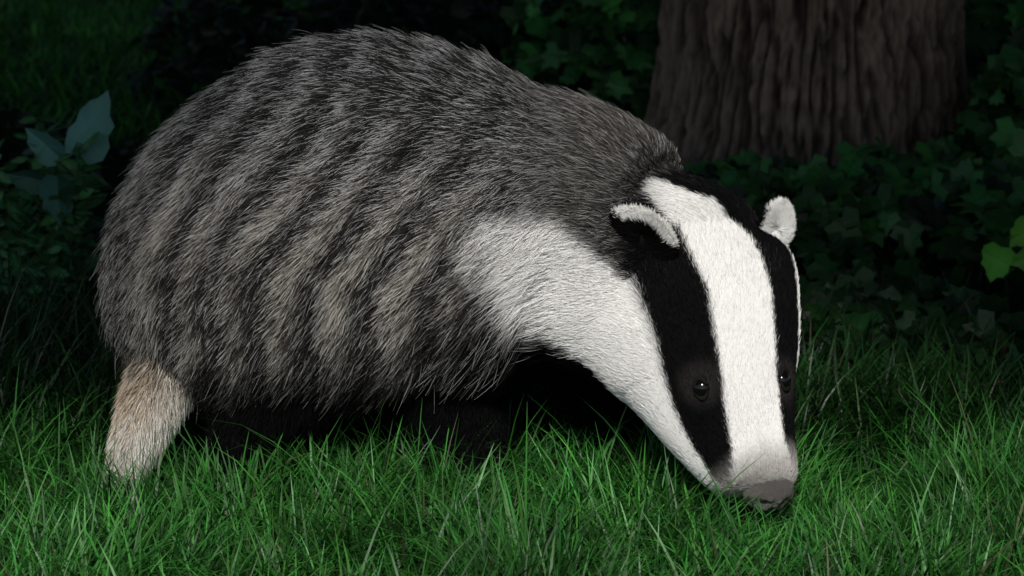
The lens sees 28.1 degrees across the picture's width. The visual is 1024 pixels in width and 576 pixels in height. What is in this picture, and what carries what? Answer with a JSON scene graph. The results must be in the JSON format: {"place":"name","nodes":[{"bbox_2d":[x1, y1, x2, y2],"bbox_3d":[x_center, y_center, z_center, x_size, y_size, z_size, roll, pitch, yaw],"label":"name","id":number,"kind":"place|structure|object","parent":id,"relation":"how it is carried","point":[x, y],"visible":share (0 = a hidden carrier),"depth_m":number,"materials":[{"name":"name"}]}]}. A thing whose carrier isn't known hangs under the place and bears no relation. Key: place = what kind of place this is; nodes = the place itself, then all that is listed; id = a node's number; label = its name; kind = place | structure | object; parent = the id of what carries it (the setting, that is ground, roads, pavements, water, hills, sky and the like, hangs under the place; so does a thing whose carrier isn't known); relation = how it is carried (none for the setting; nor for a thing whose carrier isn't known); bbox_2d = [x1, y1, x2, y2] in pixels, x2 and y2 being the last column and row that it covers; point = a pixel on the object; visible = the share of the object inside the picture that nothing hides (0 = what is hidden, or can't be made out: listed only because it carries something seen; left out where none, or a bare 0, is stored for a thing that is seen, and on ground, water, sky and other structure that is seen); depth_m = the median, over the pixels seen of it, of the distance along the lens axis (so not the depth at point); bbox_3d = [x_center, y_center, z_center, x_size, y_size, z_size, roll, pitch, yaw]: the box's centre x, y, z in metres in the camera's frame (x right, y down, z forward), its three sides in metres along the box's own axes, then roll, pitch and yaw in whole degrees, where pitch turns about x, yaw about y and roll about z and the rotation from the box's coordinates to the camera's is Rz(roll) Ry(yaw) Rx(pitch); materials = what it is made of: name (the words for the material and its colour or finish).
{"place":"outdoors","nodes":[
{"label":"outdoors","id":0,"kind":"place"},
{"bbox_2d":[0,0,1023,575],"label":"ground","id":1,"kind":"structure","parent":0,"point":[6,106],"depth_m":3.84,"materials":[{"name":"green plant"}]},
{"bbox_2d":[0,114,111,325],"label":"nettle plant","id":2,"kind":"object","parent":1,"relation":"on","point":[16,218],"visible":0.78,"depth_m":3.27,"materials":[{"name":"green plant"}]},
{"bbox_2d":[4,90,113,308],"bbox_3d":[-0.710,-0.124,3.259,0.146,0.380,0.122,-11,17,-39],"label":"dock plant","id":3,"kind":"object","parent":1,"relation":"on","point":[93,117],"visible":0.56,"depth_m":3.24,"materials":[{"name":"green plant"}]},
{"bbox_2d":[91,26,801,511],"bbox_3d":[-0.064,-0.014,2.435,0.842,0.548,0.389,3,13,13],"label":"badger","id":4,"kind":"object","parent":1,"relation":"on","point":[305,236],"visible":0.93,"depth_m":2.29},
{"bbox_2d":[1,136,1007,385],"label":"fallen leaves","id":5,"kind":"object","parent":1,"relation":"on","point":[1003,350],"visible":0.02,"depth_m":3.12,"materials":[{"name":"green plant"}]},
{"bbox_2d":[0,0,1021,217],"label":"undergrowth","id":6,"kind":"object","parent":1,"relation":"on","point":[205,58],"visible":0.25,"depth_m":5.67,"materials":[{"name":"green plant"}]},
{"bbox_2d":[499,0,1023,377],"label":"ivy","id":7,"kind":"object","parent":1,"relation":"on","point":[851,203],"visible":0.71,"depth_m":3.74,"materials":[{"name":"green plant"}]},
{"bbox_2d":[643,0,968,166],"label":"tree","id":8,"kind":"object","parent":1,"relation":"on","point":[803,81],"visible":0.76,"depth_m":4.52,"materials":[{"name":"brown plant"}]},
{"bbox_2d":[981,216,1023,296],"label":"bindweed plant","id":9,"kind":"object","parent":1,"relation":"on","point":[997,261],"visible":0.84,"depth_m":3.34,"materials":[{"name":"green plant"}]}
]}

